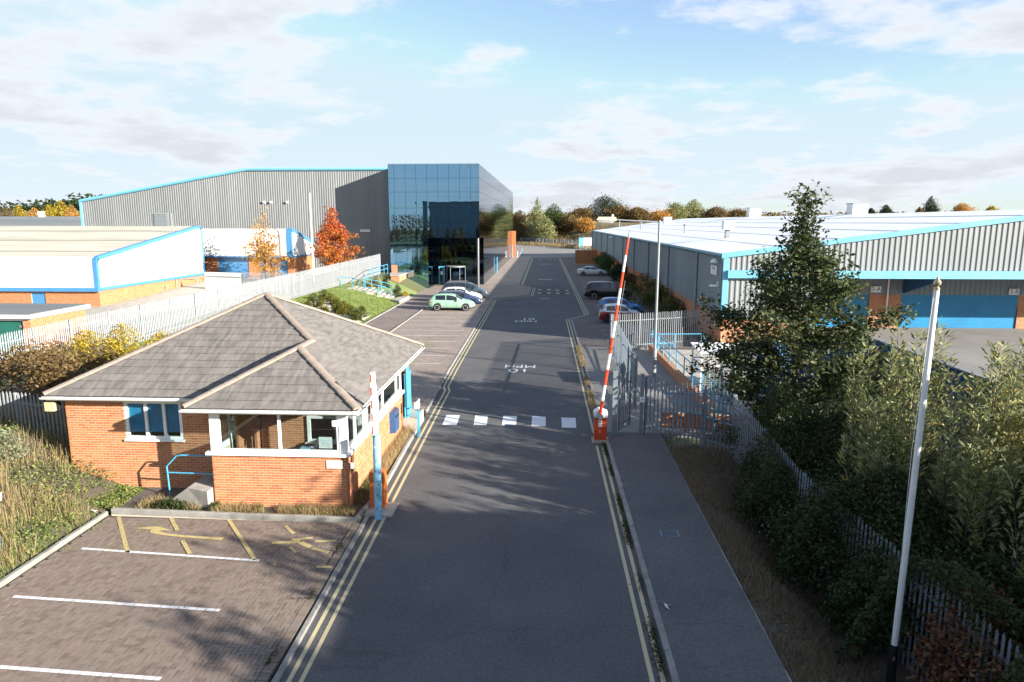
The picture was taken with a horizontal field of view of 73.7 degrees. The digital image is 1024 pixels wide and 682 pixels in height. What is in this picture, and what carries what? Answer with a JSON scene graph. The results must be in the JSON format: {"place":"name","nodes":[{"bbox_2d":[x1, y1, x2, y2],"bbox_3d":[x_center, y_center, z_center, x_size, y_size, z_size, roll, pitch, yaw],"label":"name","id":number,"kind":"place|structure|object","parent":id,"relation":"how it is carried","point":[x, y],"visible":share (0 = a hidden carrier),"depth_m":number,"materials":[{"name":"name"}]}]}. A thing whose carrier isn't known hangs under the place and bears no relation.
{"place":"outdoors","nodes":[
{"label":"outdoors","id":0,"kind":"place"},
{"bbox_2d":[0,383,233,579],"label":"weedy bank","id":1,"kind":"structure","parent":0,"point":[99,489],"depth_m":19.75,"materials":[{"name":"green plant"}]},
{"bbox_2d":[0,420,33,463],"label":"shrub","id":2,"kind":"object","parent":1,"relation":"on","point":[6,441],"visible":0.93,"depth_m":20.24,"materials":[{"name":"green plant"}]},
{"bbox_2d":[0,391,67,444],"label":"palisade fence","id":3,"kind":"object","parent":1,"relation":"on","point":[16,402],"visible":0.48,"depth_m":22.17,"materials":[{"name":"metal"}]},
{"bbox_2d":[0,338,77,400],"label":"shrub","id":4,"kind":"object","parent":1,"relation":"on","point":[17,360],"visible":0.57,"depth_m":26.56,"materials":[{"name":"brown plant"}]},
{"bbox_2d":[8,348,85,408],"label":"shrub","id":5,"kind":"object","parent":1,"relation":"on","point":[47,373],"visible":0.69,"depth_m":24.55,"materials":[{"name":"brown plant"}]},
{"bbox_2d":[0,492,99,578],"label":"bank grass","id":6,"kind":"structure","parent":1,"relation":"on","point":[36,531],"depth_m":17.69,"materials":[{"name":"green plant"}]},
{"bbox_2d":[0,408,116,577],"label":"bank weeds","id":7,"kind":"object","parent":1,"relation":"on","point":[46,489],"visible":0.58,"depth_m":19.39,"materials":[{"name":"green plant"}]},
{"bbox_2d":[0,400,131,568],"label":"bank stalks","id":8,"kind":"object","parent":1,"relation":"on","point":[18,492],"visible":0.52,"depth_m":18.81,"materials":[{"name":"beige plant"}]},
{"bbox_2d":[59,343,122,376],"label":"shrub","id":9,"kind":"object","parent":1,"relation":"on","point":[89,363],"visible":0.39,"depth_m":29.38,"materials":[{"name":"brown plant"}]},
{"bbox_2d":[84,483,146,508],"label":"bank weeds","id":10,"kind":"object","parent":1,"relation":"on","point":[112,501],"visible":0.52,"depth_m":19.96,"materials":[{"name":"green plant"}]},
{"bbox_2d":[1,277,417,384],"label":"grass bank","id":11,"kind":"structure","parent":0,"point":[402,288],"depth_m":68.84,"materials":[{"name":"green plant"}]},
{"bbox_2d":[64,327,115,372],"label":"shrub","id":12,"kind":"object","parent":11,"relation":"on","point":[81,343],"visible":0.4,"depth_m":34.81,"materials":[{"name":"yellow plant"}]},
{"bbox_2d":[92,323,145,357],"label":"shrub","id":13,"kind":"object","parent":11,"relation":"on","point":[117,344],"visible":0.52,"depth_m":35.12,"materials":[{"name":"yellow plant"}]},
{"bbox_2d":[0,254,380,379],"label":"palisade fence","id":14,"kind":"object","parent":11,"relation":"on","point":[253,287],"visible":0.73,"depth_m":47.72,"materials":[{"name":"metal"}]},
{"bbox_2d":[305,203,365,268],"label":"maple tree","id":15,"kind":"object","parent":11,"relation":"on","point":[331,250],"visible":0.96,"depth_m":76.57,"materials":[{"name":"orange plant"}]},
{"bbox_2d":[291,288,397,322],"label":"bank grass","id":16,"kind":"structure","parent":11,"relation":"on","point":[364,304],"depth_m":65.32,"materials":[{"name":"green plant"}]},
{"bbox_2d":[135,492,357,515],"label":"strip grass","id":17,"kind":"structure","parent":0,"point":[289,508],"depth_m":19.21,"materials":[{"name":"plant"}]},
{"bbox_2d":[352,424,413,503],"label":"strip grass","id":18,"kind":"structure","parent":0,"point":[392,452],"depth_m":23.65,"materials":[{"name":"plant"}]},
{"bbox_2d":[389,257,530,409],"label":"block paving","id":19,"kind":"structure","parent":0,"point":[448,331],"depth_m":52.29,"materials":[{"name":"brown brick"}]},
{"bbox_2d":[428,293,474,310],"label":"hatchback car","id":20,"kind":"object","parent":19,"relation":"on","point":[437,301],"visible":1,"depth_m":62.52,"materials":[{"name":"green paint"}]},
{"bbox_2d":[279,258,671,681],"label":"road","id":21,"kind":"structure","parent":0,"point":[494,548],"depth_m":17.25,"materials":[{"name":"grey asphalt"}]},
{"bbox_2d":[372,434,381,519],"bbox_3d":[-3.691,3.728,18.726,0.227,2.436,0.212,0,10,3],"label":"blue post","id":22,"kind":"object","parent":21,"relation":"on","point":[377,476],"visible":1,"depth_m":18.64,"materials":[{"name":"metal"}]},
{"bbox_2d":[363,372,398,516],"bbox_3d":[-3.748,2.837,19.134,0.850,4.050,0.900,0,10,3],"label":"barrier","id":23,"kind":"object","parent":21,"relation":"on","point":[389,509],"visible":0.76,"depth_m":19.32,"materials":[{"name":"white metal"}]},
{"bbox_2d":[591,230,629,442],"bbox_3d":[3.575,-0.085,24.903,1.169,7.829,0.602,0,10,3],"label":"barrier","id":24,"kind":"object","parent":21,"relation":"on","point":[600,413],"visible":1,"depth_m":25.02,"materials":[{"name":"metal"}]},
{"bbox_2d":[599,442,668,681],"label":"gutter weeds","id":25,"kind":"object","parent":21,"relation":"on","point":[629,539],"visible":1,"depth_m":15.66,"materials":[{"name":"green plant"}]},
{"bbox_2d":[0,210,1018,677],"bbox_3d":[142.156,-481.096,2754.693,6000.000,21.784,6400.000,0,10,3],"label":"ground","id":26,"kind":"structure","parent":0,"point":[410,284],"depth_m":72.90,"materials":[{"name":"grey concrete"}]},
{"bbox_2d":[0,212,80,225],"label":"dark roof factory","id":27,"kind":"structure","parent":26,"relation":"on","point":[41,219],"depth_m":116.64,"materials":[{"name":"white paint"}]},
{"bbox_2d":[0,192,105,210],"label":"wood","id":28,"kind":"object","parent":26,"relation":"on","point":[74,202],"visible":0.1,"depth_m":584.53,"materials":[{"name":"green plant"}]},
{"bbox_2d":[0,511,107,587],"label":"bank kerb","id":29,"kind":"structure","parent":26,"relation":"on","point":[17,572],"depth_m":16.89,"materials":[{"name":"concrete"}]},
{"bbox_2d":[0,270,330,368],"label":"terrace yard","id":30,"kind":"structure","parent":26,"relation":"on","point":[192,289],"depth_m":58.92,"materials":[{"name":"concrete"}]},
{"bbox_2d":[0,303,89,352],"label":"brick shed","id":31,"kind":"structure","parent":30,"relation":"on","point":[31,315],"depth_m":40.58,"materials":[{"name":"brick"}]},
{"bbox_2d":[0,320,24,352],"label":"door","id":32,"kind":"structure","parent":31,"relation":"in","point":[6,326],"depth_m":39.50,"materials":[{"name":"metal"}]},
{"bbox_2d":[0,213,204,306],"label":"white unit","id":33,"kind":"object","parent":30,"relation":"on","point":[99,266],"visible":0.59,"depth_m":62.50,"materials":[{"name":"metal"}]},
{"bbox_2d":[204,272,241,290],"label":"hoarding","id":34,"kind":"object","parent":30,"relation":"on","point":[216,280],"visible":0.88,"depth_m":68.42,"materials":[{"name":"metal"}]},
{"bbox_2d":[202,228,314,277],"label":"white unit","id":35,"kind":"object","parent":30,"relation":"on","point":[222,253],"visible":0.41,"depth_m":77.54,"materials":[{"name":"metal"}]},
{"bbox_2d":[236,204,290,283],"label":"birch tree","id":36,"kind":"object","parent":30,"relation":"on","point":[264,249],"visible":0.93,"depth_m":72.59,"materials":[{"name":"orange plant"}]},
{"bbox_2d":[0,516,359,681],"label":"parking bay","id":37,"kind":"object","parent":26,"relation":"on","point":[208,600],"visible":0.99,"depth_m":14.76,"materials":[{"name":"brick"}]},
{"bbox_2d":[173,474,214,507],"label":"ramp block","id":38,"kind":"structure","parent":26,"relation":"on","point":[200,491],"depth_m":19.51,"materials":[{"name":"concrete"}]},
{"bbox_2d":[39,292,424,507],"bbox_3d":[-8.785,1.231,23.667,9.893,5.661,10.048,0,10,3],"label":"gatehouse","id":39,"kind":"object","parent":26,"relation":"on","point":[282,380],"visible":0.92,"depth_m":20.63,"materials":[{"name":"brick"}]},
{"bbox_2d":[124,402,184,441],"bbox_3d":[-10.741,2.364,20.657,1.840,1.260,0.490,0,10,3],"label":"window","id":40,"kind":"structure","parent":39,"relation":"in","point":[150,421],"depth_m":20.54,"materials":[{"name":"white paint"}]},
{"bbox_2d":[208,414,348,453],"bbox_3d":[-6.568,2.545,19.238,3.900,1.170,0.200,0,10,3],"label":"window","id":41,"kind":"structure","parent":39,"relation":"in","point":[214,419],"depth_m":19.20,"materials":[{"name":"white paint"}]},
{"bbox_2d":[305,415,361,444],"bbox_3d":[-5.712,2.860,21.891,1.850,0.900,0.200,0,10,3],"label":"inner window frame","id":42,"kind":"structure","parent":39,"relation":"in","point":[310,441],"depth_m":21.90,"materials":[{"name":"white paint"}]},
{"bbox_2d":[349,373,400,448],"bbox_3d":[-4.498,1.929,22.780,0.070,1.170,7.190,0,10,3],"label":"window","id":43,"kind":"structure","parent":39,"relation":"in","point":[365,424],"depth_m":21.43,"materials":[{"name":"white paint"}]},
{"bbox_2d":[111,507,356,523],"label":"planting kerb","id":44,"kind":"structure","parent":26,"relation":"on","point":[143,512],"depth_m":18.95,"materials":[{"name":"concrete"}]},
{"bbox_2d":[78,167,390,269],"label":"grey warehouse","id":45,"kind":"structure","parent":26,"relation":"on","point":[357,198],"depth_m":87.46,"materials":[{"name":"metal"}]},
{"bbox_2d":[119,430,410,516],"bbox_3d":[-7.560,4.346,22.947,7.080,0.370,8.100,0,10,3],"label":"planting strip","id":46,"kind":"object","parent":26,"relation":"on","point":[358,508],"visible":0.17,"depth_m":19.50,"materials":[{"name":"plant"}]},
{"bbox_2d":[144,497,220,510],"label":"strip weeds","id":47,"kind":"object","parent":46,"relation":"on","point":[169,502],"visible":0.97,"depth_m":19.30,"materials":[{"name":"green plant"}]},
{"bbox_2d":[241,272,303,294],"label":"palisade fence","id":48,"kind":"object","parent":26,"relation":"on","point":[249,276],"visible":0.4,"depth_m":66.58,"materials":[{"name":"metal"}]},
{"bbox_2d":[271,515,369,681],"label":"road kerb","id":49,"kind":"structure","parent":26,"relation":"on","point":[277,677],"depth_m":14.47,"materials":[{"name":"concrete"}]},
{"bbox_2d":[366,297,430,331],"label":"footpath","id":50,"kind":"structure","parent":26,"relation":"on","point":[390,320],"depth_m":60.15,"materials":[{"name":"grey concrete"}]},
{"bbox_2d":[388,163,515,287],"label":"glass office building","id":51,"kind":"structure","parent":26,"relation":"on","point":[448,222],"depth_m":83.40,"materials":[{"name":"blue glass"}]},
{"bbox_2d":[424,299,492,414],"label":"road kerb","id":52,"kind":"structure","parent":26,"relation":"on","point":[443,380],"depth_m":38.13,"materials":[{"name":"concrete"}]},
{"bbox_2d":[516,244,587,257],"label":"yard","id":53,"kind":"structure","parent":26,"relation":"on","point":[536,251],"depth_m":191.68,"materials":[{"name":"concrete"}]},
{"bbox_2d":[606,441,679,681],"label":"road kerb","id":54,"kind":"structure","parent":26,"relation":"on","point":[671,665],"depth_m":15.42,"materials":[{"name":"concrete"}]},
{"bbox_2d":[607,432,789,681],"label":"footway","id":55,"kind":"structure","parent":26,"relation":"on","point":[714,630],"depth_m":15.54,"materials":[{"name":"asphalt"}]},
{"bbox_2d":[611,371,617,434],"bbox_3d":[3.901,2.365,25.924,0.190,2.492,0.190,0,10,3],"label":"gate post","id":56,"kind":"object","parent":55,"relation":"on","point":[614,403],"visible":1,"depth_m":25.85,"materials":[{"name":"metal"}]},
{"bbox_2d":[618,370,631,430],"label":"palisade gate","id":57,"kind":"structure","parent":56,"relation":"attached to","point":[629,382],"depth_m":26.55,"materials":[{"name":"metal"}]},
{"bbox_2d":[661,349,865,446],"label":"cage yard","id":58,"kind":"structure","parent":26,"relation":"on","point":[686,354],"depth_m":38.66,"materials":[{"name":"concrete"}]},
{"bbox_2d":[690,342,756,396],"bbox_3d":[10.184,1.360,32.640,2.900,2.230,2.200,0,10,3],"label":"gas cage","id":59,"kind":"object","parent":58,"relation":"on","point":[701,353],"visible":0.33,"depth_m":31.92,"materials":[{"name":"white paint"}]},
{"bbox_2d":[756,340,858,401],"bbox_3d":[13.667,1.357,31.402,5.306,2.960,0.230,-2,10,-13],"label":"screen fence","id":60,"kind":"object","parent":26,"relation":"on","point":[802,372],"visible":0.02,"depth_m":31.25,"materials":[{"name":"blue metal"}]},
{"bbox_2d":[686,180,930,435],"bbox_3d":[10.366,-0.796,24.509,7.492,9.778,8.836,0,10,3],"label":"alder tree","id":61,"kind":"object","parent":26,"relation":"on","point":[802,337],"visible":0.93,"depth_m":23.76,"materials":[{"name":"green plant"}]},
{"bbox_2d":[666,443,1023,681],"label":"verge","id":62,"kind":"structure","parent":26,"relation":"on","point":[902,672],"depth_m":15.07,"materials":[{"name":"plant"}]},
{"bbox_2d":[705,409,803,461],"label":"bramble","id":63,"kind":"object","parent":62,"relation":"on","point":[737,435],"visible":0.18,"depth_m":23.23,"materials":[{"name":"green plant"}]},
{"bbox_2d":[730,426,818,495],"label":"bramble","id":64,"kind":"object","parent":62,"relation":"on","point":[752,452],"visible":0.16,"depth_m":21.08,"materials":[{"name":"green plant"}]},
{"bbox_2d":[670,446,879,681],"bbox_3d":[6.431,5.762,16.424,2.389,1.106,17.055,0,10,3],"label":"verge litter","id":65,"kind":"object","parent":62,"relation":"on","point":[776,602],"visible":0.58,"depth_m":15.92,"materials":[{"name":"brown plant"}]},
{"bbox_2d":[744,467,823,542],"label":"bramble","id":66,"kind":"object","parent":62,"relation":"on","point":[769,504],"visible":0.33,"depth_m":19.14,"materials":[{"name":"green plant"}]},
{"bbox_2d":[748,404,848,481],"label":"bramble","id":67,"kind":"object","parent":62,"relation":"on","point":[812,407],"visible":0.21,"depth_m":21.52,"materials":[{"name":"green plant"}]},
{"bbox_2d":[747,489,856,593],"bbox_3d":[7.733,5.003,17.447,2.806,2.545,3.375,-8,13,-38],"label":"bramble","id":68,"kind":"object","parent":62,"relation":"on","point":[783,529],"visible":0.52,"depth_m":17.08,"materials":[{"name":"green plant"}]},
{"bbox_2d":[767,450,879,555],"bbox_3d":[9.129,4.470,18.782,3.672,3.053,3.191,0,10,3],"label":"bramble","id":69,"kind":"object","parent":62,"relation":"on","point":[831,468],"visible":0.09,"depth_m":18.75,"materials":[{"name":"green plant"}]},
{"bbox_2d":[643,376,1023,681],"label":"palisade fence","id":70,"kind":"object","parent":62,"relation":"on","point":[755,429],"visible":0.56,"depth_m":20.24,"materials":[{"name":"metal"}]},
{"bbox_2d":[795,500,949,616],"bbox_3d":[8.597,5.142,16.048,3.910,2.740,2.773,9,13,42],"label":"bramble","id":71,"kind":"object","parent":62,"relation":"on","point":[893,530],"visible":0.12,"depth_m":15.86,"materials":[{"name":"green plant"}]},
{"bbox_2d":[804,542,941,655],"bbox_3d":[8.027,5.461,14.666,2.916,2.591,2.862,-7,12,-36],"label":"bramble","id":72,"kind":"object","parent":62,"relation":"on","point":[864,592],"visible":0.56,"depth_m":14.49,"materials":[{"name":"green plant"}]},
{"bbox_2d":[730,357,1023,681],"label":"bramble undergrowth","id":73,"kind":"object","parent":62,"relation":"on","point":[937,563],"visible":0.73,"depth_m":15.57,"materials":[{"name":"green plant"}]},
{"bbox_2d":[837,391,936,550],"bbox_3d":[9.253,3.731,17.056,2.312,5.071,1.555,0,10,3],"label":"willow shrub","id":74,"kind":"object","parent":62,"relation":"on","point":[871,440],"visible":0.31,"depth_m":16.76,"materials":[{"name":"green plant"}]},
{"bbox_2d":[885,275,941,681],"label":"flagpole","id":75,"kind":"object","parent":62,"relation":"on","point":[891,670],"visible":1,"depth_m":12.65,"materials":[{"name":"white metal"}]},
{"bbox_2d":[892,583,1023,681],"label":"bramble","id":76,"kind":"object","parent":62,"relation":"on","point":[932,649],"visible":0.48,"depth_m":12.35,"materials":[{"name":"green plant"}]},
{"bbox_2d":[904,552,1023,672],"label":"bramble","id":77,"kind":"object","parent":62,"relation":"on","point":[995,557],"visible":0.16,"depth_m":13.48,"materials":[{"name":"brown plant"}]},
{"bbox_2d":[914,607,1021,681],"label":"bramble undergrowth","id":78,"kind":"object","parent":62,"relation":"on","point":[979,653],"visible":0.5,"depth_m":11.90,"materials":[{"name":"orange plant"}]},
{"bbox_2d":[753,310,1023,452],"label":"loading yard","id":79,"kind":"structure","parent":26,"relation":"on","point":[967,345],"depth_m":40.96,"materials":[{"name":"concrete"}]},
{"bbox_2d":[842,341,938,517],"bbox_3d":[10.224,2.843,19.050,2.314,5.968,1.956,0,10,3],"label":"willow shrub","id":80,"kind":"object","parent":26,"relation":"on","point":[862,390],"visible":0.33,"depth_m":18.57,"materials":[{"name":"green plant"}]},
{"bbox_2d":[878,316,968,490],"bbox_3d":[11.675,2.359,19.801,2.238,6.382,1.817,-5,11,-28],"label":"willow shrub","id":81,"kind":"object","parent":26,"relation":"on","point":[938,382],"visible":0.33,"depth_m":19.41,"materials":[{"name":"green plant"}]},
{"bbox_2d":[863,337,1020,457],"bbox_3d":[15.629,3.789,17.131,0.230,3.060,30.100,0,10,3],"label":"screen fence","id":82,"kind":"object","parent":26,"relation":"on","point":[951,369],"visible":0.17,"depth_m":24.98,"materials":[{"name":"grey metal"}]},
{"bbox_2d":[923,407,1018,587],"bbox_3d":[9.918,4.023,15.025,1.700,5.189,1.826,8,13,40],"label":"willow shrub","id":83,"kind":"object","parent":26,"relation":"on","point":[982,487],"visible":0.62,"depth_m":14.73,"materials":[{"name":"green plant"}]},
{"bbox_2d":[931,340,1023,563],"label":"willow shrub","id":84,"kind":"object","parent":26,"relation":"on","point":[1008,429],"visible":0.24,"depth_m":15.78,"materials":[{"name":"green plant"}]},
{"bbox_2d":[961,340,1023,574],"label":"willow shrub","id":85,"kind":"object","parent":26,"relation":"on","point":[1012,370],"visible":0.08,"depth_m":17.06,"materials":[{"name":"green plant"}]},
{"bbox_2d":[995,454,1023,603],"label":"willow shrub","id":86,"kind":"object","parent":26,"relation":"on","point":[1015,554],"visible":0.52,"depth_m":13.26,"materials":[{"name":"green plant"}]},
{"bbox_2d":[0,0,1023,217],"label":"sky","id":87,"kind":"structure","parent":0,"point":[901,104],"materials":[{"name":"blue"}]},
{"bbox_2d":[516,220,652,246],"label":"hillside","id":88,"kind":"structure","parent":0,"point":[575,232],"depth_m":253.21,"materials":[{"name":"green plant"}]},
{"bbox_2d":[513,210,530,240],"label":"hill tree","id":89,"kind":"object","parent":88,"relation":"on","point":[518,218],"visible":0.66,"depth_m":262.71,"materials":[{"name":"brown plant"}]},
{"bbox_2d":[520,197,548,239],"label":"hill tree","id":90,"kind":"object","parent":88,"relation":"on","point":[535,216],"visible":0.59,"depth_m":256.67,"materials":[{"name":"green plant"}]},
{"bbox_2d":[531,214,560,241],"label":"hill tree","id":91,"kind":"object","parent":88,"relation":"on","point":[544,229],"visible":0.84,"depth_m":248.85,"materials":[{"name":"green plant"}]},
{"bbox_2d":[582,192,622,219],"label":"hill tree","id":92,"kind":"object","parent":88,"relation":"on","point":[605,202],"visible":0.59,"depth_m":279.36,"materials":[{"name":"green plant"}]},
{"bbox_2d":[561,258,698,349],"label":"block paving","id":93,"kind":"structure","parent":0,"point":[592,329],"depth_m":54.47,"materials":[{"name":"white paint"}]},
{"bbox_2d":[583,281,631,298],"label":"people carrier","id":94,"kind":"object","parent":93,"relation":"on","point":[594,289],"visible":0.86,"depth_m":72.27,"materials":[{"name":"black paint"}]},
{"bbox_2d":[598,303,643,323],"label":"car","id":95,"kind":"object","parent":93,"relation":"on","point":[605,311],"visible":0.73,"depth_m":54.94,"materials":[{"name":"white paint"}]},
{"bbox_2d":[624,273,661,305],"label":"bush","id":96,"kind":"object","parent":93,"relation":"on","point":[642,277],"visible":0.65,"depth_m":66.29,"materials":[{"name":"green plant"}]},
{"bbox_2d":[634,284,672,313],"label":"bush","id":97,"kind":"object","parent":93,"relation":"on","point":[660,291],"visible":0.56,"depth_m":60.58,"materials":[{"name":"green plant"}]},
{"bbox_2d":[611,309,711,349],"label":"palisade fence","id":98,"kind":"object","parent":93,"relation":"on","point":[675,314],"visible":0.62,"depth_m":44.14,"materials":[{"name":"metal"}]},
{"bbox_2d":[648,296,685,319],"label":"bush","id":99,"kind":"object","parent":93,"relation":"on","point":[670,305],"visible":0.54,"depth_m":54.96,"materials":[{"name":"green plant"}]},
{"bbox_2d":[581,347,727,437],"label":"pavement","id":100,"kind":"structure","parent":0,"point":[595,358],"depth_m":33.22,"materials":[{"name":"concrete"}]},
{"bbox_2d":[609,314,637,412],"bbox_3d":[5.703,0.659,35.850,0.146,2.489,14.202,1,10,4],"label":"palisade fence","id":101,"kind":"object","parent":100,"relation":"on","point":[624,357],"visible":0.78,"depth_m":33.94,"materials":[{"name":"metal"}]},
{"bbox_2d":[597,214,660,376],"bbox_3d":[5.932,-2.266,35.278,3.280,8.410,0.280,0,10,3],"label":"street lamp","id":102,"kind":"object","parent":100,"relation":"on","point":[612,219],"visible":0.99,"depth_m":34.98,"materials":[{"name":"metal"}]},
{"bbox_2d":[649,344,720,413],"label":"wall","id":103,"kind":"structure","parent":100,"relation":"on","point":[677,374],"depth_m":35.26,"materials":[{"name":"brick"}]},
{"bbox_2d":[652,329,725,413],"bbox_3d":[8.582,1.143,34.820,0.061,1.050,16.206,0,10,1],"label":"handrail","id":104,"kind":"object","parent":103,"relation":"on","point":[701,383],"visible":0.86,"depth_m":33.81,"materials":[{"name":"metal"}]},
{"bbox_2d":[662,411,755,430],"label":"planter wall","id":105,"kind":"structure","parent":100,"relation":"on","point":[687,415],"depth_m":26.94,"materials":[{"name":"brick"}]},
{"bbox_2d":[591,210,1023,342],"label":"warehouse","id":106,"kind":"structure","parent":0,"point":[974,260],"depth_m":46.25,"materials":[{"name":"metal"}]},
{"bbox_2d":[809,294,868,326],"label":"roller door","id":107,"kind":"structure","parent":106,"relation":"in","point":[858,301],"depth_m":46.71,"materials":[{"name":"blue metal"}]},
{"bbox_2d":[899,295,1017,327],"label":"roller door","id":108,"kind":"structure","parent":106,"relation":"in","point":[956,311],"depth_m":46.41,"materials":[{"name":"blue metal"}]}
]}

